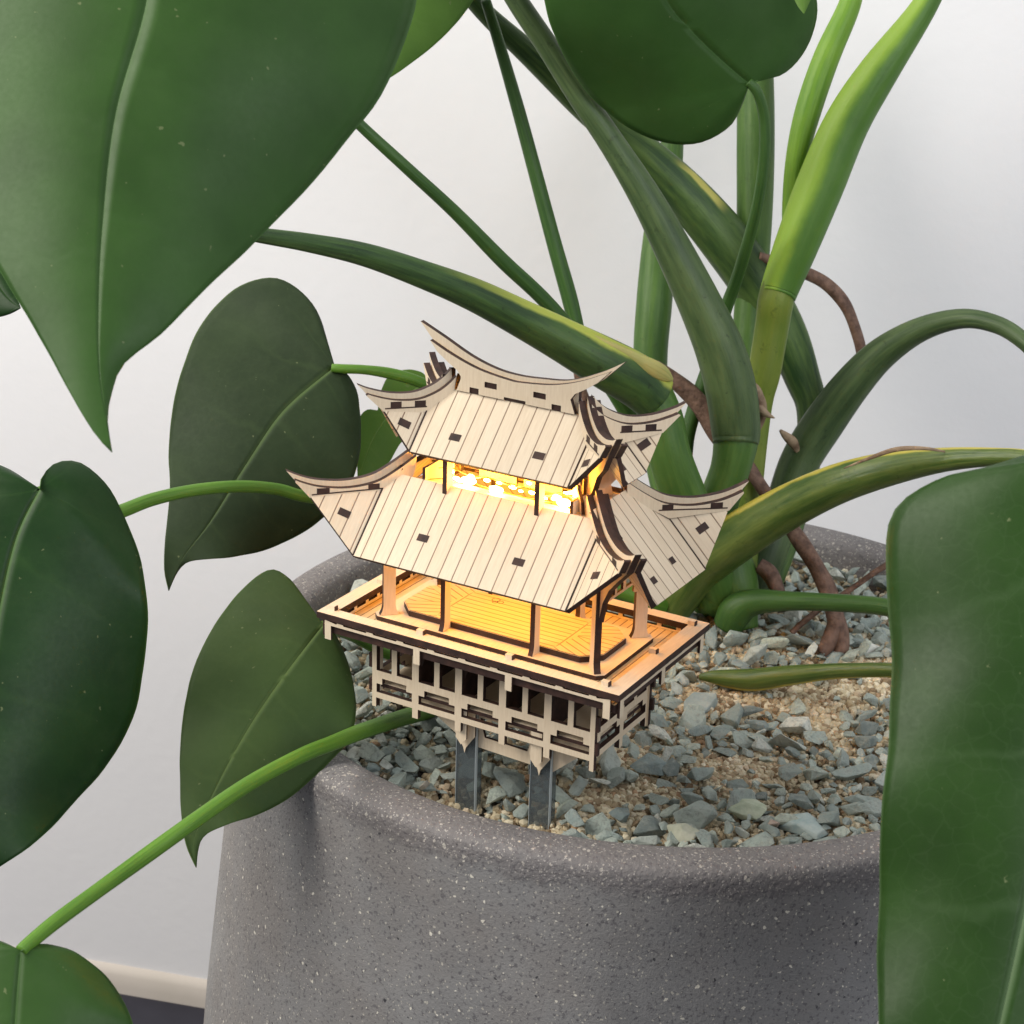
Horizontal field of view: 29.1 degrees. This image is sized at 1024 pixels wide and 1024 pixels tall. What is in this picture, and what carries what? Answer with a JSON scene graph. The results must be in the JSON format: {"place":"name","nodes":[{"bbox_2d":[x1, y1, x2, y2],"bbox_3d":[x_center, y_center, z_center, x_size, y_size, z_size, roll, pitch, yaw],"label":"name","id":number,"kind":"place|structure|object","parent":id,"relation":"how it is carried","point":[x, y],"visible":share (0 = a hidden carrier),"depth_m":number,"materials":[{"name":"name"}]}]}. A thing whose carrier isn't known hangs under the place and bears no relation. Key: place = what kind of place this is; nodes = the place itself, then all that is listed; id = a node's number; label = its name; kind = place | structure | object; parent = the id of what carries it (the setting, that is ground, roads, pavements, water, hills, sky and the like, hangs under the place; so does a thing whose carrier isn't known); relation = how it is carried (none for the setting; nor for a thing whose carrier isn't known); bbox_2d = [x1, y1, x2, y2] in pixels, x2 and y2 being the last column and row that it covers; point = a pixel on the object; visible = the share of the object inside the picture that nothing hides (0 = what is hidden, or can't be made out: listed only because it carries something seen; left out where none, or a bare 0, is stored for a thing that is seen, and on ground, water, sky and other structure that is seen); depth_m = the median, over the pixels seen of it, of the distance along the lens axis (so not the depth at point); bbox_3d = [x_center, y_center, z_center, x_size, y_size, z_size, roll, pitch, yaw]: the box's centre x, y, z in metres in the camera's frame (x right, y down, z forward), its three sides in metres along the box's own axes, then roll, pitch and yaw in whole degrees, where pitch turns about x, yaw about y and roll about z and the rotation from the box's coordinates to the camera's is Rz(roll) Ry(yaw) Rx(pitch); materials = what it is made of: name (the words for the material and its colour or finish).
{"place":"outdoors","nodes":[
{"label":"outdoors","id":0,"kind":"place"},
{"bbox_2d":[120,994,204,1023],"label":"floor","id":1,"kind":"structure","parent":0,"point":[141,1010],"depth_m":1.19,"materials":[{"name":"grey"}]},
{"bbox_2d":[204,524,885,1023],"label":"plant pot","id":2,"kind":"object","parent":1,"relation":"on","point":[350,890],"visible":0.28,"depth_m":0.67,"materials":[{"name":"grey concrete"}]},
{"bbox_2d":[0,0,1023,1023],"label":"philodendron","id":3,"kind":"object","parent":2,"relation":"in","point":[162,165],"visible":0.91,"depth_m":0.68,"materials":[{"name":"green plant"}]},
{"bbox_2d":[337,562,891,847],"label":"gravel","id":4,"kind":"structure","parent":2,"relation":"in","point":[675,686],"depth_m":0.75,"materials":[{"name":"grey gravel"}]},
{"bbox_2d":[356,701,374,717],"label":"stone chip","id":5,"kind":"object","parent":4,"relation":"on","point":[366,708],"visible":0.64,"depth_m":0.76,"materials":[{"name":"grey stone"}]},
{"bbox_2d":[358,741,384,761],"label":"stone chip","id":6,"kind":"object","parent":4,"relation":"on","point":[368,751],"visible":1,"depth_m":0.72,"materials":[{"name":"grey stone"}]},
{"bbox_2d":[413,745,434,760],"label":"stone chip","id":7,"kind":"object","parent":4,"relation":"on","point":[421,752],"visible":1,"depth_m":0.73,"materials":[{"name":"grey stone"}]},
{"bbox_2d":[420,716,442,733],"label":"stone chip","id":8,"kind":"object","parent":4,"relation":"on","point":[428,726],"visible":0.46,"depth_m":0.76,"materials":[{"name":"grey stone"}]},
{"bbox_2d":[445,729,462,747],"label":"stone chip","id":9,"kind":"object","parent":4,"relation":"on","point":[450,735],"visible":0.69,"depth_m":0.74,"materials":[{"name":"grey stone"}]},
{"bbox_2d":[338,561,891,847],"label":"sand grains","id":10,"kind":"object","parent":4,"relation":"on","point":[823,709],"visible":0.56,"depth_m":0.74},
{"bbox_2d":[344,651,361,670],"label":"stone chip","id":11,"kind":"object","parent":10,"relation":"on","point":[353,660],"visible":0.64,"depth_m":0.80,"materials":[{"name":"grey stone"}]},
{"bbox_2d":[355,689,367,703],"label":"stone chip","id":12,"kind":"object","parent":10,"relation":"on","point":[361,695],"visible":0.88,"depth_m":0.77,"materials":[{"name":"grey stone"}]},
{"bbox_2d":[354,666,371,679],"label":"stone chip","id":13,"kind":"object","parent":10,"relation":"on","point":[365,673],"visible":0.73,"depth_m":0.79,"materials":[{"name":"grey stone"}]},
{"bbox_2d":[388,772,406,786],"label":"stone chip","id":14,"kind":"object","parent":10,"relation":"on","point":[399,779],"visible":0.87,"depth_m":0.71,"materials":[{"name":"grey stone"}]},
{"bbox_2d":[395,750,418,773],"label":"stone chip","id":15,"kind":"object","parent":10,"relation":"on","point":[404,762],"visible":1,"depth_m":0.72,"materials":[{"name":"grey stone"}]},
{"bbox_2d":[415,732,431,747],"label":"stone chip","id":16,"kind":"object","parent":10,"relation":"on","point":[424,738],"visible":1,"depth_m":0.74,"materials":[{"name":"grey stone"}]},
{"bbox_2d":[419,757,441,772],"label":"stone chip","id":17,"kind":"object","parent":10,"relation":"on","point":[429,765],"visible":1,"depth_m":0.73,"materials":[{"name":"grey stone"}]},
{"bbox_2d":[458,758,482,778],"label":"stone chip","id":18,"kind":"object","parent":10,"relation":"on","point":[466,770],"visible":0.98,"depth_m":0.72,"materials":[{"name":"grey stone"}]},
{"bbox_2d":[482,761,498,779],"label":"stone chip","id":19,"kind":"object","parent":10,"relation":"on","point":[488,769],"visible":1,"depth_m":0.72,"materials":[{"name":"grey stone"}]},
{"bbox_2d":[486,786,505,804],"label":"stone chip","id":20,"kind":"object","parent":10,"relation":"on","point":[496,793],"visible":1,"depth_m":0.70,"materials":[{"name":"grey stone"}]},
{"bbox_2d":[493,766,525,797],"bbox_3d":[-0.001,0.098,0.712,0.012,0.008,0.010,4,21,6],"label":"stone chip","id":21,"kind":"object","parent":10,"relation":"on","point":[512,783],"visible":1,"depth_m":0.71,"materials":[{"name":"grey stone"}]},
{"bbox_2d":[286,320,748,828],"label":"model pavilion","id":22,"kind":"structure","parent":10,"relation":"on","point":[518,547],"depth_m":0.67,"materials":[{"name":"brown wood"}]},
{"bbox_2d":[513,803,528,819],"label":"stone chip","id":23,"kind":"object","parent":10,"relation":"on","point":[521,812],"visible":1,"depth_m":0.70,"materials":[{"name":"grey stone"}]},
{"bbox_2d":[527,794,548,803],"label":"stone chip","id":24,"kind":"object","parent":10,"relation":"on","point":[542,798],"visible":1,"depth_m":0.70,"materials":[{"name":"grey stone"}]},
{"bbox_2d":[548,785,571,803],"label":"stone chip","id":25,"kind":"object","parent":10,"relation":"on","point":[560,795],"visible":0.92,"depth_m":0.70,"materials":[{"name":"grey stone"}]},
{"bbox_2d":[556,799,578,818],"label":"stone chip","id":26,"kind":"object","parent":10,"relation":"on","point":[565,806],"visible":1,"depth_m":0.70,"materials":[{"name":"grey stone"}]},
{"bbox_2d":[564,808,585,826],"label":"stone chip","id":27,"kind":"object","parent":10,"relation":"on","point":[573,818],"visible":1,"depth_m":0.68,"materials":[{"name":"grey stone"}]},
{"bbox_2d":[569,775,587,795],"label":"stone chip","id":28,"kind":"object","parent":10,"relation":"on","point":[579,784],"visible":1,"depth_m":0.71,"materials":[{"name":"grey stone"}]},
{"bbox_2d":[575,766,595,778],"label":"stone chip","id":29,"kind":"object","parent":10,"relation":"on","point":[585,772],"visible":0.73,"depth_m":0.72,"materials":[{"name":"grey stone"}]},
{"bbox_2d":[585,812,611,835],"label":"stone chip","id":30,"kind":"object","parent":10,"relation":"on","point":[597,824],"visible":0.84,"depth_m":0.69,"materials":[{"name":"grey stone"}]},
{"bbox_2d":[600,745,620,776],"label":"stone chip","id":31,"kind":"object","parent":10,"relation":"on","point":[609,759],"visible":0.87,"depth_m":0.72,"materials":[{"name":"grey stone"}]},
{"bbox_2d":[607,767,624,788],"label":"stone chip","id":32,"kind":"object","parent":10,"relation":"on","point":[615,776],"visible":1,"depth_m":0.71,"materials":[{"name":"grey stone"}]},
{"bbox_2d":[609,807,629,822],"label":"stone chip","id":33,"kind":"object","parent":10,"relation":"on","point":[620,814],"visible":1,"depth_m":0.69,"materials":[{"name":"grey stone"}]},
{"bbox_2d":[627,742,639,759],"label":"stone chip","id":34,"kind":"object","parent":10,"relation":"on","point":[633,751],"visible":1,"depth_m":0.74,"materials":[{"name":"grey stone"}]},
{"bbox_2d":[634,730,651,748],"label":"stone chip","id":35,"kind":"object","parent":10,"relation":"on","point":[643,738],"visible":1,"depth_m":0.75,"materials":[{"name":"grey stone"}]},
{"bbox_2d":[631,835,659,844],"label":"stone chip","id":36,"kind":"object","parent":10,"relation":"on","point":[649,840],"visible":0.98,"depth_m":0.68,"materials":[{"name":"grey stone"}]},
{"bbox_2d":[630,753,665,775],"bbox_3d":[0.051,0.093,0.726,0.013,0.005,0.011,-23,43,-33],"label":"stone chip","id":37,"kind":"object","parent":10,"relation":"on","point":[650,763],"visible":1,"depth_m":0.72,"materials":[{"name":"grey stone"}]},
{"bbox_2d":[633,815,665,836],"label":"stone chip","id":38,"kind":"object","parent":10,"relation":"on","point":[647,825],"visible":1,"depth_m":0.69,"materials":[{"name":"grey stone"}]},
{"bbox_2d":[648,793,668,804],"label":"stone chip","id":39,"kind":"object","parent":10,"relation":"on","point":[658,799],"visible":1,"depth_m":0.70,"materials":[{"name":"grey stone"}]},
{"bbox_2d":[648,724,670,740],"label":"stone chip","id":40,"kind":"object","parent":10,"relation":"on","point":[659,732],"visible":0.99,"depth_m":0.75,"materials":[{"name":"grey stone"}]},
{"bbox_2d":[650,713,668,726],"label":"stone chip","id":41,"kind":"object","parent":10,"relation":"on","point":[657,719],"visible":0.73,"depth_m":0.76,"materials":[{"name":"grey stone"}]},
{"bbox_2d":[659,804,679,817],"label":"stone chip","id":42,"kind":"object","parent":10,"relation":"on","point":[668,812],"visible":1,"depth_m":0.70,"materials":[{"name":"grey stone"}]},
{"bbox_2d":[662,757,679,780],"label":"stone chip","id":43,"kind":"object","parent":10,"relation":"on","point":[671,766],"visible":1,"depth_m":0.73,"materials":[{"name":"grey stone"}]},
{"bbox_2d":[659,696,682,709],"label":"stone chip","id":44,"kind":"object","parent":10,"relation":"on","point":[670,703],"visible":1,"depth_m":0.78,"materials":[{"name":"grey stone"}]},
{"bbox_2d":[667,823,699,842],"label":"stone chip","id":45,"kind":"object","parent":10,"relation":"on","point":[683,831],"visible":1,"depth_m":0.68,"materials":[{"name":"grey stone"}]},
{"bbox_2d":[678,704,705,738],"bbox_3d":[0.071,0.082,0.768,0.012,0.009,0.013,-4,22,-14],"label":"stone chip","id":46,"kind":"object","parent":10,"relation":"on","point":[693,715],"visible":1,"depth_m":0.77,"materials":[{"name":"grey stone"}]},
{"bbox_2d":[680,791,703,804],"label":"stone chip","id":47,"kind":"object","parent":10,"relation":"on","point":[688,797],"visible":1,"depth_m":0.70,"materials":[{"name":"grey stone"}]},
{"bbox_2d":[673,800,717,829],"bbox_3d":[0.065,0.107,0.694,0.014,0.011,0.005,-36,-4,6],"label":"stone chip","id":48,"kind":"object","parent":10,"relation":"on","point":[700,814],"visible":1,"depth_m":0.69,"materials":[{"name":"grey stone"}]},
{"bbox_2d":[688,725,710,735],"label":"stone chip","id":49,"kind":"object","parent":10,"relation":"on","point":[698,730],"visible":1,"depth_m":0.75,"materials":[{"name":"grey stone"}]},
{"bbox_2d":[686,767,713,780],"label":"stone chip","id":50,"kind":"object","parent":10,"relation":"on","point":[699,773],"visible":1,"depth_m":0.72,"materials":[{"name":"grey stone"}]},
{"bbox_2d":[684,692,717,712],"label":"stone chip","id":51,"kind":"object","parent":10,"relation":"on","point":[707,701],"visible":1,"depth_m":0.78,"materials":[{"name":"grey stone"}]},
{"bbox_2d":[695,829,713,847],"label":"stone chip","id":52,"kind":"object","parent":10,"relation":"on","point":[704,837],"visible":0.89,"depth_m":0.68,"materials":[{"name":"grey stone"}]},
{"bbox_2d":[700,786,717,800],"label":"stone chip","id":53,"kind":"object","parent":10,"relation":"on","point":[709,792],"visible":1,"depth_m":0.71,"materials":[{"name":"grey stone"}]},
{"bbox_2d":[705,625,716,648],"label":"stone chip","id":54,"kind":"object","parent":10,"relation":"on","point":[711,637],"visible":0.99,"depth_m":0.82,"materials":[{"name":"grey stone"}]},
{"bbox_2d":[713,652,726,665],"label":"stone chip","id":55,"kind":"object","parent":10,"relation":"on","point":[719,658],"visible":1,"depth_m":0.81,"materials":[{"name":"grey stone"}]},
{"bbox_2d":[708,724,733,740],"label":"stone chip","id":56,"kind":"object","parent":10,"relation":"on","point":[718,733],"visible":1,"depth_m":0.76,"materials":[{"name":"grey stone"}]},
{"bbox_2d":[712,747,736,756],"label":"stone chip","id":57,"kind":"object","parent":10,"relation":"on","point":[729,752],"visible":1,"depth_m":0.74,"materials":[{"name":"grey stone"}]},
{"bbox_2d":[720,702,743,728],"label":"stone chip","id":58,"kind":"object","parent":10,"relation":"on","point":[732,716],"visible":1,"depth_m":0.77,"materials":[{"name":"grey stone"}]},
{"bbox_2d":[723,630,748,646],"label":"stone chip","id":59,"kind":"object","parent":10,"relation":"on","point":[732,638],"visible":1,"depth_m":0.82,"materials":[{"name":"grey stone"}]},
{"bbox_2d":[717,789,755,812],"bbox_3d":[0.078,0.103,0.704,0.018,0.006,0.009,6,21,10],"label":"stone chip","id":60,"kind":"object","parent":10,"relation":"on","point":[736,796],"visible":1,"depth_m":0.70,"materials":[{"name":"grey stone"}]},
{"bbox_2d":[728,799,766,819],"bbox_3d":[0.084,0.106,0.701,0.013,0.007,0.008,13,24,28],"label":"stone chip","id":61,"kind":"object","parent":60,"relation":"on","point":[742,809],"visible":1,"depth_m":0.70,"materials":[{"name":"grey stone"}]},
{"bbox_2d":[726,779,748,788],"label":"stone chip","id":62,"kind":"object","parent":10,"relation":"on","point":[738,783],"visible":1,"depth_m":0.72,"materials":[{"name":"grey stone"}]},
{"bbox_2d":[730,725,753,748],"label":"stone chip","id":63,"kind":"object","parent":10,"relation":"on","point":[742,739],"visible":1,"depth_m":0.75,"materials":[{"name":"grey stone"}]},
{"bbox_2d":[742,705,763,716],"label":"stone chip","id":64,"kind":"object","parent":10,"relation":"on","point":[749,710],"visible":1,"depth_m":0.77,"materials":[{"name":"grey stone"}]},
{"bbox_2d":[736,831,773,846],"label":"stone chip","id":65,"kind":"object","parent":10,"relation":"on","point":[765,838],"visible":0.73,"depth_m":0.68,"materials":[{"name":"grey stone"}]},
{"bbox_2d":[742,643,767,665],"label":"stone chip","id":66,"kind":"object","parent":10,"relation":"on","point":[753,654],"visible":1,"depth_m":0.81,"materials":[{"name":"grey stone"}]},
{"bbox_2d":[744,719,768,729],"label":"stone chip","id":67,"kind":"object","parent":10,"relation":"on","point":[758,724],"visible":1,"depth_m":0.76,"materials":[{"name":"grey stone"}]},
{"bbox_2d":[748,629,767,642],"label":"stone chip","id":68,"kind":"object","parent":10,"relation":"on","point":[758,634],"visible":1,"depth_m":0.83,"materials":[{"name":"grey stone"}]},
{"bbox_2d":[751,737,772,752],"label":"stone chip","id":69,"kind":"object","parent":10,"relation":"on","point":[759,744],"visible":1,"depth_m":0.74,"materials":[{"name":"grey stone"}]},
{"bbox_2d":[763,651,778,664],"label":"stone chip","id":70,"kind":"object","parent":10,"relation":"on","point":[771,657],"visible":1,"depth_m":0.81,"materials":[{"name":"grey stone"}]},
{"bbox_2d":[760,637,788,647],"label":"stone chip","id":71,"kind":"object","parent":10,"relation":"on","point":[777,642],"visible":0.97,"depth_m":0.82,"materials":[{"name":"grey stone"}]},
{"bbox_2d":[767,614,789,624],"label":"stone chip","id":72,"kind":"object","parent":10,"relation":"on","point":[779,619],"visible":1,"depth_m":0.84,"materials":[{"name":"grey stone"}]},
{"bbox_2d":[768,734,806,750],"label":"stone chip","id":73,"kind":"object","parent":10,"relation":"on","point":[781,740],"visible":1,"depth_m":0.75,"materials":[{"name":"grey stone"}]},
{"bbox_2d":[778,763,801,780],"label":"stone chip","id":74,"kind":"object","parent":10,"relation":"on","point":[787,771],"visible":1,"depth_m":0.72,"materials":[{"name":"grey stone"}]},
{"bbox_2d":[783,611,803,621],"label":"stone chip","id":75,"kind":"object","parent":10,"relation":"on","point":[789,615],"visible":0.23,"depth_m":0.86,"materials":[{"name":"grey stone"}]},
{"bbox_2d":[779,717,811,732],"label":"stone chip","id":76,"kind":"object","parent":10,"relation":"on","point":[795,724],"visible":1,"depth_m":0.76,"materials":[{"name":"grey stone"}]},
{"bbox_2d":[788,698,805,715],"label":"stone chip","id":77,"kind":"object","parent":10,"relation":"on","point":[797,706],"visible":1,"depth_m":0.78,"materials":[{"name":"grey stone"}]},
{"bbox_2d":[785,634,812,645],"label":"stone chip","id":78,"kind":"object","parent":10,"relation":"on","point":[796,639],"visible":1,"depth_m":0.82,"materials":[{"name":"grey stone"}]},
{"bbox_2d":[788,793,813,809],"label":"stone chip","id":79,"kind":"object","parent":10,"relation":"on","point":[803,801],"visible":1,"depth_m":0.70,"materials":[{"name":"grey stone"}]},
{"bbox_2d":[777,812,827,838],"bbox_3d":[0.102,0.109,0.691,0.019,0.006,0.012,13,24,28],"label":"stone chip","id":80,"kind":"object","parent":10,"relation":"on","point":[808,823],"visible":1,"depth_m":0.69,"materials":[{"name":"grey stone"}]},
{"bbox_2d":[774,813,798,824],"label":"stone chip","id":81,"kind":"object","parent":80,"relation":"on","point":[782,818],"visible":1,"depth_m":0.69,"materials":[{"name":"grey stone"}]},
{"bbox_2d":[803,731,827,744],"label":"stone chip","id":82,"kind":"object","parent":10,"relation":"on","point":[818,737],"visible":1,"depth_m":0.76,"materials":[{"name":"grey stone"}]},
{"bbox_2d":[803,766,841,780],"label":"stone chip","id":83,"kind":"object","parent":10,"relation":"on","point":[813,773],"visible":1,"depth_m":0.72,"materials":[{"name":"grey stone"}]},
{"bbox_2d":[817,811,840,825],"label":"stone chip","id":84,"kind":"object","parent":10,"relation":"on","point":[831,818],"visible":1,"depth_m":0.69,"materials":[{"name":"grey stone"}]},
{"bbox_2d":[836,749,848,767],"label":"stone chip","id":85,"kind":"object","parent":10,"relation":"on","point":[843,759],"visible":1,"depth_m":0.74,"materials":[{"name":"grey stone"}]},
{"bbox_2d":[840,648,858,661],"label":"stone chip","id":86,"kind":"object","parent":10,"relation":"on","point":[849,655],"visible":0.81,"depth_m":0.81,"materials":[{"name":"grey stone"}]},
{"bbox_2d":[831,762,872,780],"bbox_3d":[0.125,0.096,0.727,0.016,0.006,0.008,-6,-5,-2],"label":"stone chip","id":87,"kind":"object","parent":10,"relation":"on","point":[852,772],"visible":1,"depth_m":0.73,"materials":[{"name":"grey stone"}]},
{"bbox_2d":[840,802,864,815],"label":"stone chip","id":88,"kind":"object","parent":10,"relation":"on","point":[850,809],"visible":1,"depth_m":0.70,"materials":[{"name":"grey stone"}]},
{"bbox_2d":[844,794,879,802],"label":"stone chip","id":89,"kind":"object","parent":10,"relation":"on","point":[857,798],"visible":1,"depth_m":0.71,"materials":[{"name":"grey stone"}]},
{"bbox_2d":[858,638,871,655],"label":"stone chip","id":90,"kind":"object","parent":10,"relation":"on","point":[865,645],"visible":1,"depth_m":0.82,"materials":[{"name":"grey stone"}]},
{"bbox_2d":[854,736,876,748],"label":"stone chip","id":91,"kind":"object","parent":10,"relation":"on","point":[864,742],"visible":1,"depth_m":0.75,"materials":[{"name":"grey stone"}]},
{"bbox_2d":[856,709,876,722],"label":"stone chip","id":92,"kind":"object","parent":10,"relation":"on","point":[866,715],"visible":1,"depth_m":0.77,"materials":[{"name":"grey stone"}]},
{"bbox_2d":[855,721,878,735],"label":"stone chip","id":93,"kind":"object","parent":10,"relation":"on","point":[866,728],"visible":1,"depth_m":0.77,"materials":[{"name":"grey stone"}]},
{"bbox_2d":[860,617,877,628],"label":"stone chip","id":94,"kind":"object","parent":10,"relation":"on","point":[870,622],"visible":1,"depth_m":0.85,"materials":[{"name":"grey stone"}]},
{"bbox_2d":[859,799,881,817],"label":"stone chip","id":95,"kind":"object","parent":10,"relation":"on","point":[873,807],"visible":0.84,"depth_m":0.70,"materials":[{"name":"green stone"}]},
{"bbox_2d":[870,631,890,645],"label":"stone chip","id":96,"kind":"object","parent":10,"relation":"on","point":[880,638],"visible":0.95,"depth_m":0.83,"materials":[{"name":"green stone"}]},
{"bbox_2d":[0,0,1023,978],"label":"wall","id":97,"kind":"structure","parent":0,"point":[930,213],"depth_m":0.99,"materials":[{"name":"white paint"}]},
{"bbox_2d":[15,947,206,1007],"bbox_3d":[0.066,0.320,1.143,3.200,0.017,0.006,6,21,12],"label":"skirting board","id":98,"kind":"object","parent":97,"relation":"attached to","point":[158,985],"depth_m":1.20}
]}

